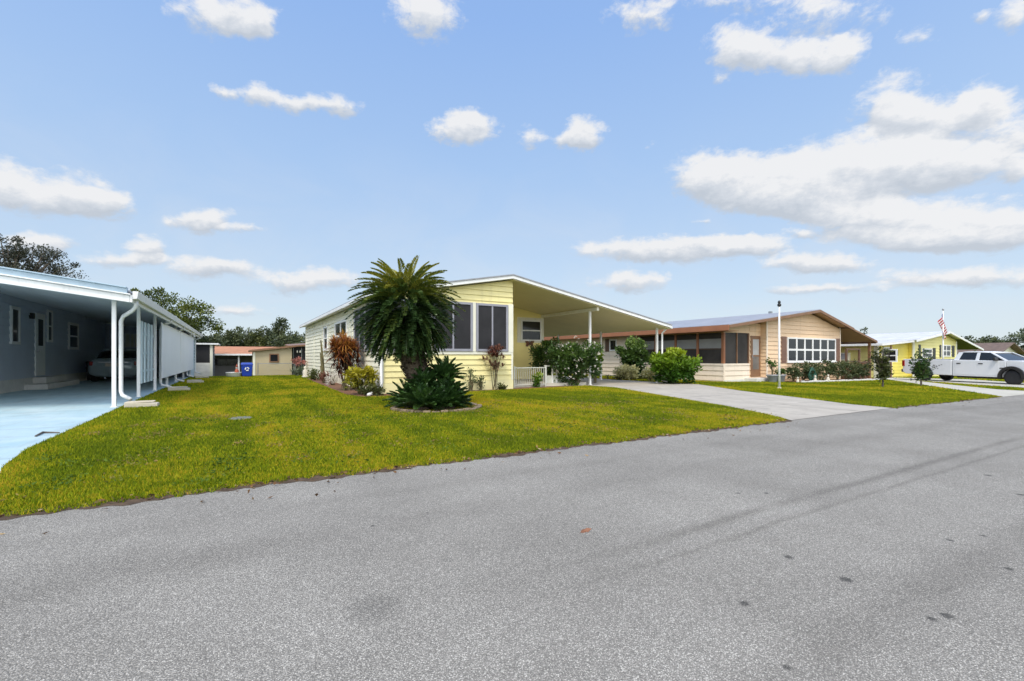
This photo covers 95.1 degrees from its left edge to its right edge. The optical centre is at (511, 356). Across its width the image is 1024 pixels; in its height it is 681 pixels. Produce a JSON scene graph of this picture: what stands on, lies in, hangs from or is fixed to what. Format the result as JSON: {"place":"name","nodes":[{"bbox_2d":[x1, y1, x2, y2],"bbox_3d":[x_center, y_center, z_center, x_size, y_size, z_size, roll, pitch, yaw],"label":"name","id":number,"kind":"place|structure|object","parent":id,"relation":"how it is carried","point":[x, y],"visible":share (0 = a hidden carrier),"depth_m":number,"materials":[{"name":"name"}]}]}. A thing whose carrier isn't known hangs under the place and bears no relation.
{"place":"outdoors","nodes":[
{"label":"outdoors","id":0,"kind":"place"},
{"bbox_2d":[0,377,186,470],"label":"blue driveway","id":1,"kind":"structure","parent":0,"point":[26,416],"depth_m":12.60,"materials":[{"name":"concrete"}]},
{"bbox_2d":[88,349,146,380],"bbox_3d":[-23.605,0.449,28.547,2.730,1.878,6.006,0,0,-31],"label":"parked sedan","id":2,"kind":"object","parent":1,"relation":"on","point":[100,365],"visible":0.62,"depth_m":26.27,"materials":[{"name":"silver metal"}]},
{"bbox_2d":[0,266,202,407],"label":"grey house","id":3,"kind":"structure","parent":0,"point":[56,331],"depth_m":19.95,"materials":[{"name":"blue"}]},
{"bbox_2d":[9,306,20,344],"bbox_3d":[-19.969,-1.260,18.819,0.090,1.520,0.900,0,0,-30],"label":"window","id":4,"kind":"structure","parent":3,"relation":"in","point":[15,312],"depth_m":18.84,"materials":[{"name":"white paint"}]},
{"bbox_2d":[34,313,44,375],"bbox_3d":[-21.365,-0.560,21.247,0.150,2.800,1.200,0,0,-30],"label":"door","id":5,"kind":"structure","parent":3,"relation":"in","point":[39,324],"depth_m":21.11,"materials":[{"name":"white paint"}]},
{"bbox_2d":[46,310,52,341],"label":"window","id":6,"kind":"structure","parent":3,"relation":"in","point":[49,314],"depth_m":22.29,"materials":[{"name":"white paint"}]},
{"bbox_2d":[67,322,78,349],"bbox_3d":[-23.954,-1.125,25.583,0.090,1.450,1.800,0,0,-30],"label":"window","id":7,"kind":"structure","parent":3,"relation":"in","point":[73,328],"depth_m":25.58,"materials":[{"name":"white paint"}]},
{"bbox_2d":[125,333,136,347],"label":"window","id":8,"kind":"structure","parent":3,"relation":"in","point":[130,339],"depth_m":35.08,"materials":[{"name":"glass"}]},
{"bbox_2d":[0,420,792,519],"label":"soil edge","id":9,"kind":"object","parent":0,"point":[166,496],"visible":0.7,"depth_m":5.28,"materials":[{"name":"soil"}]},
{"bbox_2d":[0,373,1023,516],"bbox_3d":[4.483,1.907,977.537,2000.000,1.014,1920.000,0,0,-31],"label":"ground","id":10,"kind":"structure","parent":0,"point":[291,441],"depth_m":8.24,"materials":[{"name":"plant"}]},
{"bbox_2d":[0,233,88,278],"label":"oak tree","id":11,"kind":"object","parent":10,"relation":"on","point":[10,254],"visible":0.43,"depth_m":50.20,"materials":[{"name":"green plant"}]},
{"bbox_2d":[124,400,159,407],"bbox_3d":[-10.344,1.317,13.115,0.747,0.165,0.439,0,0,-31],"label":"splash block","id":12,"kind":"object","parent":10,"relation":"on","point":[145,403],"depth_m":12.97,"materials":[{"name":"concrete"}]},
{"bbox_2d":[129,286,226,336],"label":"leafy tree","id":13,"kind":"object","parent":10,"relation":"on","point":[185,308],"visible":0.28,"depth_m":62.58,"materials":[{"name":"green plant"}]},
{"bbox_2d":[168,386,189,390],"bbox_3d":[-13.826,1.317,19.478,0.747,0.165,0.439,0,0,-31],"label":"splash block","id":14,"kind":"object","parent":10,"relation":"on","point":[179,388],"depth_m":19.33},
{"bbox_2d":[194,343,219,375],"bbox_3d":[-27.917,0.375,40.251,4.750,3.050,4.300,0,0,-31],"label":"screen porch","id":15,"kind":"object","parent":10,"relation":"on","point":[205,359],"visible":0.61,"depth_m":39.37,"materials":[{"name":"white paint"}]},
{"bbox_2d":[194,333,227,345],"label":"tree","id":16,"kind":"object","parent":10,"relation":"on","point":[206,339],"visible":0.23,"depth_m":70.21,"materials":[{"name":"green plant"}]},
{"bbox_2d":[216,328,244,346],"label":"tree","id":17,"kind":"object","parent":10,"relation":"on","point":[231,339],"visible":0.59,"depth_m":77.41,"materials":[{"name":"green plant"}]},
{"bbox_2d":[225,372,241,376],"bbox_3d":[-19.441,1.235,32.767,1.060,0.330,1.060,0,0,-31],"label":"planter tub","id":18,"kind":"object","parent":10,"relation":"on","point":[234,374],"visible":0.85,"depth_m":32.38,"materials":[{"name":"white paint"}]},
{"bbox_2d":[214,346,272,375],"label":"orange roof house","id":19,"kind":"structure","parent":10,"relation":"on","point":[228,358],"depth_m":45.81,"materials":[{"name":"white paint"}]},
{"bbox_2d":[214,358,237,365],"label":"window","id":20,"kind":"structure","parent":19,"relation":"in","point":[218,361],"depth_m":45.70,"materials":[{"name":"black glass"}]},
{"bbox_2d":[234,326,256,346],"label":"tree","id":21,"kind":"object","parent":10,"relation":"on","point":[246,333],"visible":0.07,"depth_m":83.59,"materials":[{"name":"green plant"}]},
{"bbox_2d":[241,363,252,375],"bbox_3d":[-18.675,0.900,33.004,0.760,0.995,0.808,0,0,-31],"label":"recycling bin","id":22,"kind":"object","parent":10,"relation":"on","point":[246,368],"visible":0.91,"depth_m":32.70,"materials":[{"name":"blue plastic"}]},
{"bbox_2d":[240,327,271,346],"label":"tree","id":23,"kind":"object","parent":10,"relation":"on","point":[251,339],"visible":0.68,"depth_m":78.24,"materials":[{"name":"green plant"}]},
{"bbox_2d":[259,326,277,346],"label":"tree","id":24,"kind":"object","parent":10,"relation":"on","point":[267,332],"visible":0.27,"depth_m":85.44,"materials":[{"name":"green plant"}]},
{"bbox_2d":[248,345,296,375],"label":"beige shed","id":25,"kind":"structure","parent":10,"relation":"on","point":[283,354],"depth_m":37.45,"materials":[{"name":"clear wood"}]},
{"bbox_2d":[269,354,278,361],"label":"window","id":26,"kind":"structure","parent":25,"relation":"in","point":[272,357],"depth_m":37.45,"materials":[{"name":"black glass"}]},
{"bbox_2d":[269,315,290,337],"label":"tall tree","id":27,"kind":"object","parent":10,"relation":"on","point":[276,329],"visible":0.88,"depth_m":80.63,"materials":[{"name":"green plant"}]},
{"bbox_2d":[258,363,303,374],"bbox_3d":[-16.933,0.975,36.450,5.040,1.050,0.060,0,0,-31],"label":"chain link fence","id":28,"kind":"object","parent":10,"relation":"on","point":[278,366],"visible":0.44,"depth_m":35.86,"materials":[{"name":"metal"}]},
{"bbox_2d":[265,331,303,346],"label":"tree","id":29,"kind":"object","parent":10,"relation":"on","point":[284,339],"visible":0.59,"depth_m":76.06,"materials":[{"name":"green plant"}]},
{"bbox_2d":[285,343,304,374],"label":"screened shed","id":30,"kind":"structure","parent":10,"relation":"on","point":[297,351],"depth_m":41.17,"materials":[{"name":"metal"}]},
{"bbox_2d":[291,356,306,370],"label":"flower clump","id":31,"kind":"object","parent":10,"relation":"on","point":[298,358],"visible":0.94,"depth_m":35.23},
{"bbox_2d":[290,366,309,375],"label":"flower clump","id":32,"kind":"object","parent":10,"relation":"on","point":[297,371],"visible":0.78,"depth_m":34.23,"materials":[{"name":"green plant"}]},
{"bbox_2d":[307,378,388,396],"bbox_3d":[-7.792,1.392,24.164,4.100,0.001,16.450,0,0,-31],"label":"flower bed","id":33,"kind":"object","parent":10,"relation":"on","point":[337,386],"visible":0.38,"depth_m":19.99,"materials":[{"name":"soil"}]},
{"bbox_2d":[307,368,319,379],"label":"flower clump","id":34,"kind":"object","parent":33,"relation":"on","point":[313,373],"visible":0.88,"depth_m":27.94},
{"bbox_2d":[320,340,324,382],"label":"candle cactus","id":35,"kind":"object","parent":33,"relation":"on","point":[322,368],"visible":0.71,"depth_m":26.07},
{"bbox_2d":[318,371,331,382],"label":"flower clump","id":36,"kind":"object","parent":33,"relation":"on","point":[323,377],"visible":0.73,"depth_m":24.93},
{"bbox_2d":[325,371,338,384],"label":"flower clump","id":37,"kind":"object","parent":33,"relation":"on","point":[332,379],"visible":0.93,"depth_m":23.20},
{"bbox_2d":[321,328,363,390],"bbox_3d":[-6.934,0.124,19.476,1.969,2.605,2.059,0,0,32],"label":"ti plant","id":38,"kind":"object","parent":33,"relation":"on","point":[343,348],"visible":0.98,"depth_m":19.24,"materials":[{"name":"brown plant"}]},
{"bbox_2d":[339,363,378,394],"bbox_3d":[-5.655,0.861,17.345,1.490,1.254,1.237,0,0,-31],"label":"croton","id":39,"kind":"object","parent":33,"relation":"on","point":[357,374],"visible":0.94,"depth_m":17.20,"materials":[{"name":"plant"}]},
{"bbox_2d":[356,383,386,395],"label":"shrub","id":40,"kind":"object","parent":33,"relation":"on","point":[375,390],"visible":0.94,"depth_m":16.85,"materials":[{"name":"plant"}]},
{"bbox_2d":[299,274,672,395],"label":"yellow house","id":41,"kind":"structure","parent":10,"relation":"on","point":[511,314],"depth_m":21.58,"materials":[{"name":"wood"}]},
{"bbox_2d":[323,326,328,350],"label":"window","id":42,"kind":"structure","parent":41,"relation":"in","point":[325,329],"depth_m":28.25,"materials":[{"name":"white paint"}]},
{"bbox_2d":[334,319,347,339],"bbox_3d":[-8.851,-1.075,24.149,0.140,1.550,3.320,0,0,-30],"label":"window","id":43,"kind":"structure","parent":41,"relation":"in","point":[338,326],"depth_m":24.10,"materials":[{"name":"white paint"}]},
{"bbox_2d":[354,308,364,351],"bbox_3d":[-6.647,-1.165,20.457,0.090,1.870,2.000,0,0,-30],"label":"window","id":44,"kind":"structure","parent":41,"relation":"in","point":[360,342],"depth_m":20.64,"materials":[{"name":"grey glass"}]},
{"bbox_2d":[434,301,472,350],"bbox_3d":[-2.399,-1.245,19.077,1.750,2.030,0.090,0,0,-30],"label":"window","id":45,"kind":"structure","parent":41,"relation":"in","point":[463,333],"depth_m":19.26,"materials":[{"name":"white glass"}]},
{"bbox_2d":[476,303,507,351],"bbox_3d":[-0.844,-1.245,19.993,1.540,2.030,0.090,0,0,-30],"label":"window","id":46,"kind":"structure","parent":41,"relation":"in","point":[491,319],"depth_m":19.96,"materials":[{"name":"grey glass"}]},
{"bbox_2d":[514,366,545,387],"bbox_3d":[0.844,0.915,21.620,1.760,0.970,0.060,0,0,-31],"label":"porch railing","id":47,"kind":"object","parent":41,"relation":"attached to","point":[529,375],"visible":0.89,"depth_m":21.64,"materials":[{"name":"metal"}]},
{"bbox_2d":[521,320,541,340],"bbox_3d":[1.084,-1.490,26.572,1.360,1.180,0.110,0,0,-30],"label":"window","id":48,"kind":"structure","parent":41,"relation":"in","point":[531,330],"depth_m":26.56,"materials":[{"name":"glass"}]},
{"bbox_2d":[528,337,560,375],"bbox_3d":[1.689,0.071,24.620,2.276,2.455,1.760,0,0,-31],"label":"dark bush","id":49,"kind":"object","parent":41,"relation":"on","point":[539,353],"visible":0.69,"depth_m":24.37,"materials":[{"name":"plant"}]},
{"bbox_2d":[544,365,561,382],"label":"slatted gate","id":50,"kind":"structure","parent":41,"relation":"attached to","point":[550,378],"depth_m":22.66,"materials":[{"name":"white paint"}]},
{"bbox_2d":[473,386,565,390],"bbox_3d":[0.453,1.394,20.980,6.787,0.004,1.184,0,0,-35],"label":"flower bed","id":51,"kind":"object","parent":10,"relation":"on","point":[527,387],"visible":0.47,"depth_m":21.30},
{"bbox_2d":[465,367,476,390],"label":"sparse shrub","id":52,"kind":"object","parent":51,"relation":"on","point":[470,383],"visible":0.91,"depth_m":19.05,"materials":[{"name":"green plant"}]},
{"bbox_2d":[476,375,485,390],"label":"sparse shrub","id":53,"kind":"object","parent":51,"relation":"on","point":[480,383],"visible":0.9,"depth_m":19.40,"materials":[{"name":"green plant"}]},
{"bbox_2d":[482,344,504,389],"bbox_3d":[-0.780,0.430,19.724,1.275,1.990,1.145,0,0,-31],"label":"ti plant","id":54,"kind":"object","parent":51,"relation":"on","point":[495,353],"visible":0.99,"depth_m":19.63,"materials":[{"name":"plant"}]},
{"bbox_2d":[531,371,542,386],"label":"shrub","id":55,"kind":"object","parent":51,"relation":"on","point":[536,381],"visible":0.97,"depth_m":21.47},
{"bbox_2d":[543,335,603,385],"bbox_3d":[3.107,0.255,22.976,3.551,2.627,2.165,0,0,-31],"label":"oleander","id":56,"kind":"object","parent":10,"relation":"on","point":[575,360],"visible":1,"depth_m":22.60,"materials":[{"name":"plant"}]},
{"bbox_2d":[612,365,627,379],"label":"pale shrub","id":57,"kind":"object","parent":10,"relation":"on","point":[620,368],"visible":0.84,"depth_m":29.55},
{"bbox_2d":[606,373,648,379],"bbox_3d":[7.830,1.305,30.421,4.771,0.576,1.194,0,0,-31],"label":"ivy strip","id":58,"kind":"object","parent":10,"relation":"on","point":[640,377],"visible":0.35,"depth_m":29.93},
{"bbox_2d":[624,365,638,379],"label":"pale shrub","id":59,"kind":"object","parent":10,"relation":"on","point":[631,373],"visible":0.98,"depth_m":29.04,"materials":[{"name":"plant"}]},
{"bbox_2d":[614,334,650,373],"bbox_3d":[8.083,0.008,31.272,2.480,3.023,2.611,0,0,20],"label":"round bush","id":60,"kind":"object","parent":10,"relation":"on","point":[633,353],"visible":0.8,"depth_m":30.68,"materials":[{"name":"plant"}]},
{"bbox_2d":[641,367,654,380],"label":"pale shrub","id":61,"kind":"object","parent":10,"relation":"on","point":[647,371],"visible":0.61,"depth_m":27.82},
{"bbox_2d":[649,347,703,383],"bbox_3d":[8.562,0.517,25.342,3.157,2.193,2.645,0,0,-31],"label":"bright bush","id":62,"kind":"object","parent":10,"relation":"on","point":[674,365],"visible":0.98,"depth_m":24.81,"materials":[{"name":"plant"}]},
{"bbox_2d":[544,309,877,381],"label":"peach house","id":63,"kind":"structure","parent":10,"relation":"on","point":[736,348],"depth_m":30.38,"materials":[{"name":"wood"}]},
{"bbox_2d":[609,339,616,350],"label":"window","id":64,"kind":"structure","parent":63,"relation":"in","point":[612,342],"depth_m":35.96,"materials":[{"name":"white paint"}]},
{"bbox_2d":[750,336,760,376],"bbox_3d":[15.275,-0.040,29.354,1.020,2.560,0.120,0,0,-30],"label":"door","id":65,"kind":"structure","parent":63,"relation":"in","point":[755,342],"depth_m":29.32,"materials":[{"name":"brown glass"}]},
{"bbox_2d":[787,337,835,362],"bbox_3d":[20.522,-0.445,31.963,6.250,1.670,0.150,0,0,-30],"label":"window","id":66,"kind":"structure","parent":63,"relation":"in","point":[799,350],"depth_m":31.84,"materials":[{"name":"white paint"}]},
{"bbox_2d":[845,348,869,378],"bbox_3d":[25.565,0.540,34.603,3.620,2.320,0.120,0,0,-31],"label":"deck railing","id":67,"kind":"object","parent":63,"relation":"attached to","point":[846,357],"visible":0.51,"depth_m":34.49,"materials":[{"name":"wood"}]},
{"bbox_2d":[766,374,777,381],"bbox_3d":[15.637,1.294,28.129,0.680,0.460,0.670,0,0,-31],"label":"flower pot","id":68,"kind":"object","parent":10,"relation":"on","point":[772,378],"visible":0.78,"depth_m":27.92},
{"bbox_2d":[765,357,777,374],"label":"potted plant","id":69,"kind":"object","parent":68,"relation":"on","point":[771,364],"visible":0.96,"depth_m":28.05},
{"bbox_2d":[777,300,780,387],"bbox_3d":[12.367,-0.572,21.678,0.200,4.081,0.200,0,0,-31],"label":"lamp post","id":70,"kind":"object","parent":10,"relation":"on","point":[779,378],"visible":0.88,"depth_m":21.65,"materials":[{"name":"metal"}]},
{"bbox_2d":[784,378,873,381],"bbox_3d":[22.378,1.585,31.954,13.800,0.124,1.950,0,0,-31],"label":"flower bed","id":71,"kind":"object","parent":10,"relation":"on","point":[830,379],"visible":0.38,"depth_m":32.97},
{"bbox_2d":[784,363,802,381],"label":"rose bush","id":72,"kind":"object","parent":71,"relation":"on","point":[795,373],"visible":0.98,"depth_m":29.02,"materials":[{"name":"green plant"}]},
{"bbox_2d":[792,361,812,380],"bbox_3d":[18.539,0.916,29.719,1.472,1.359,1.128,0,0,-31],"label":"rose bush","id":73,"kind":"object","parent":71,"relation":"on","point":[805,371],"visible":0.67,"depth_m":29.65,"materials":[{"name":"green plant"}]},
{"bbox_2d":[807,367,816,380],"bbox_3d":[18.589,1.100,29.029,0.861,0.901,0.225,0,0,-31],"label":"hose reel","id":74,"kind":"object","parent":71,"relation":"on","point":[810,374],"visible":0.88,"depth_m":29.04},
{"bbox_2d":[803,362,820,378],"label":"rose bush","id":75,"kind":"object","parent":71,"relation":"on","point":[817,370],"visible":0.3,"depth_m":30.12,"materials":[{"name":"green plant"}]},
{"bbox_2d":[811,362,831,379],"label":"rose bush","id":76,"kind":"object","parent":71,"relation":"on","point":[824,373],"visible":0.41,"depth_m":30.62,"materials":[{"name":"green plant"}]},
{"bbox_2d":[821,359,838,377],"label":"rose bush","id":77,"kind":"object","parent":71,"relation":"on","point":[832,365],"visible":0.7,"depth_m":31.22,"materials":[{"name":"green plant"}]},
{"bbox_2d":[828,360,846,379],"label":"rose bush","id":78,"kind":"object","parent":71,"relation":"on","point":[841,372],"visible":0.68,"depth_m":31.79,"materials":[{"name":"green plant"}]},
{"bbox_2d":[838,361,856,379],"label":"rose bush","id":79,"kind":"object","parent":71,"relation":"on","point":[848,366],"visible":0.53,"depth_m":32.40,"materials":[{"name":"green plant"}]},
{"bbox_2d":[849,359,866,378],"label":"rose bush","id":80,"kind":"object","parent":71,"relation":"on","point":[853,372],"visible":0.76,"depth_m":32.99,"materials":[{"name":"green plant"}]},
{"bbox_2d":[856,363,873,378],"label":"rose bush","id":81,"kind":"object","parent":71,"relation":"on","point":[865,373],"visible":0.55,"depth_m":33.61,"materials":[{"name":"green plant"}]},
{"bbox_2d":[801,378,896,381],"bbox_3d":[22.960,1.539,31.146,13.781,0.269,0.483,0,0,-32],"label":"bed edging","id":82,"kind":"object","parent":10,"relation":"on","point":[843,380],"visible":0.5,"depth_m":29.74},
{"bbox_2d":[865,346,894,385],"bbox_3d":[18.668,0.493,23.792,1.127,2.133,1.382,0,0,18],"label":"tree","id":83,"kind":"object","parent":10,"relation":"on","point":[882,367],"visible":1,"depth_m":23.57,"materials":[{"name":"green plant"}]},
{"bbox_2d":[841,331,983,377],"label":"lemon house","id":84,"kind":"structure","parent":10,"relation":"on","point":[905,345],"depth_m":39.90,"materials":[{"name":"wood"}]},
{"bbox_2d":[884,349,897,361],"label":"window","id":85,"kind":"structure","parent":84,"relation":"in","point":[893,356],"depth_m":35.93,"materials":[{"name":"white paint"}]},
{"bbox_2d":[921,348,932,357],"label":"window","id":86,"kind":"structure","parent":84,"relation":"in","point":[930,353],"depth_m":40.94,"materials":[{"name":"white paint"}]},
{"bbox_2d":[941,345,950,356],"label":"window","id":87,"kind":"structure","parent":84,"relation":"in","point":[947,348],"depth_m":43.16,"materials":[{"name":"white paint"}]},
{"bbox_2d":[908,348,934,385],"bbox_3d":[21.848,0.555,24.998,1.091,2.068,1.241,0,0,41],"label":"tree","id":88,"kind":"object","parent":10,"relation":"on","point":[921,369],"visible":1,"depth_m":24.89,"materials":[{"name":"green plant"}]},
{"bbox_2d":[973,335,996,342],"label":"tree","id":89,"kind":"object","parent":10,"relation":"on","point":[986,339],"visible":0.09,"depth_m":125.27,"materials":[{"name":"green plant"}]},
{"bbox_2d":[1003,328,1023,355],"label":"sage tree","id":90,"kind":"object","parent":10,"relation":"on","point":[1016,339],"visible":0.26,"depth_m":100.70,"materials":[{"name":"green plant"}]},
{"label":"mulch ring","id":91,"kind":"structure","parent":10,"relation":"on","visible":0},
{"bbox_2d":[382,378,412,407],"bbox_3d":[-2.768,1.008,12.767,1.522,0.883,1.465,0,0,-31],"label":"cycad pup","id":92,"kind":"object","parent":91,"relation":"on","point":[393,402],"visible":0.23,"depth_m":12.56,"materials":[{"name":"green plant"}]},
{"bbox_2d":[343,255,464,408],"bbox_3d":[-2.977,-0.585,12.881,3.205,4.289,3.241,0,0,-31],"label":"sago palm","id":93,"kind":"object","parent":91,"relation":"on","point":[408,336],"visible":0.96,"depth_m":12.33,"materials":[{"name":"green plant"}]},
{"bbox_2d":[403,366,439,389],"bbox_3d":[-2.360,0.599,12.529,1.139,0.703,1.168,0,0,-31],"label":"cycad pup","id":94,"kind":"object","parent":93,"relation":"attached to","point":[421,377],"visible":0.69,"depth_m":12.35,"materials":[{"name":"green plant"}]},
{"bbox_2d":[425,355,466,380],"bbox_3d":[-1.906,0.342,12.929,1.266,0.776,1.338,0,0,-31],"label":"cycad pup","id":95,"kind":"object","parent":93,"relation":"attached to","point":[441,367],"visible":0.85,"depth_m":12.74,"materials":[{"name":"green plant"}]},
{"bbox_2d":[431,372,469,398],"bbox_3d":[-1.867,0.795,12.684,1.345,0.810,1.413,0,0,-31],"label":"cycad pup","id":96,"kind":"object","parent":93,"relation":"attached to","point":[445,382],"visible":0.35,"depth_m":12.50,"materials":[{"name":"green plant"}]},
{"bbox_2d":[394,378,448,410],"bbox_3d":[-2.300,1.003,12.204,1.606,0.894,1.675,0,0,-31],"label":"cycad pup","id":97,"kind":"object","parent":91,"relation":"on","point":[417,397],"visible":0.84,"depth_m":11.93,"materials":[{"name":"green plant"}]},
{"bbox_2d":[390,402,481,412],"bbox_3d":[-2.058,1.368,12.783,2.467,0.104,2.284,0,0,-31],"label":"edging ring","id":98,"kind":"object","parent":91,"relation":"on","point":[476,405],"visible":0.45,"depth_m":11.87,"materials":[{"name":"beige stone"}]},
{"bbox_2d":[419,381,463,409],"bbox_3d":[-1.884,1.031,12.234,1.277,0.838,1.320,0,0,-8],"label":"cycad pup","id":99,"kind":"object","parent":91,"relation":"on","point":[444,396],"visible":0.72,"depth_m":12.01,"materials":[{"name":"green plant"}]},
{"bbox_2d":[433,382,472,408],"bbox_3d":[-1.662,1.033,12.538,1.463,0.833,1.294,0,0,-31],"label":"cycad pup","id":100,"kind":"object","parent":91,"relation":"on","point":[464,399],"visible":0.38,"depth_m":12.30,"materials":[{"name":"green plant"}]},
{"bbox_2d":[0,395,1023,680],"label":"road","id":101,"kind":"structure","parent":0,"point":[878,545],"depth_m":3.09,"materials":[{"name":"asphalt"}]},
{"bbox_2d":[0,0,1023,345],"label":"sky","id":102,"kind":"structure","parent":0,"point":[860,163],"materials":[{"name":"blue"}]},
{"bbox_2d":[513,375,888,419],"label":"concrete driveway","id":103,"kind":"structure","parent":0,"point":[790,408],"depth_m":15.35,"materials":[{"name":"concrete"}]},
{"bbox_2d":[588,344,604,382],"bbox_3d":[4.569,0.299,25.366,1.021,2.274,1.053,0,0,1],"label":"tall shrub","id":104,"kind":"object","parent":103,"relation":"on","point":[601,360],"visible":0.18,"depth_m":25.35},
{"bbox_2d":[891,379,1023,396],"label":"front walk","id":105,"kind":"structure","parent":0,"point":[999,392],"depth_m":21.99,"materials":[{"name":"concrete"}]},
{"bbox_2d":[897,378,1023,386],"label":"truck driveway","id":106,"kind":"structure","parent":0,"point":[983,382],"depth_m":30.83,"materials":[{"name":"concrete"}]},
{"bbox_2d":[942,308,943,358],"bbox_3d":[33.116,-1.021,35.987,0.150,5.418,0.143,0,0,-31],"label":"flagpole","id":107,"kind":"object","parent":106,"relation":"on","point":[943,336],"visible":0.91,"depth_m":35.95,"materials":[{"name":"metal"}]},
{"bbox_2d":[938,314,946,338],"bbox_3d":[33.048,-2.389,35.935,1.622,2.062,0.238,0,0,-31],"label":"flag","id":108,"kind":"object","parent":107,"relation":"hanging from","point":[941,322],"visible":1,"depth_m":35.91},
{"bbox_2d":[901,351,1023,384],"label":"pickup truck","id":109,"kind":"object","parent":106,"relation":"on","point":[1008,367],"visible":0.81,"depth_m":28.96,"materials":[{"name":"white paint"}]},
{"bbox_2d":[957,342,1023,353],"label":"brown roof house","id":110,"kind":"structure","parent":0,"point":[1009,347],"depth_m":61.26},
{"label":"soil edge","id":111,"kind":"structure","parent":0,"visible":0},
{"bbox_2d":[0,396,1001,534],"bbox_3d":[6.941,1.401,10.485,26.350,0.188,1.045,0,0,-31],"label":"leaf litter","id":112,"kind":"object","parent":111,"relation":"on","point":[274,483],"visible":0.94,"depth_m":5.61,"materials":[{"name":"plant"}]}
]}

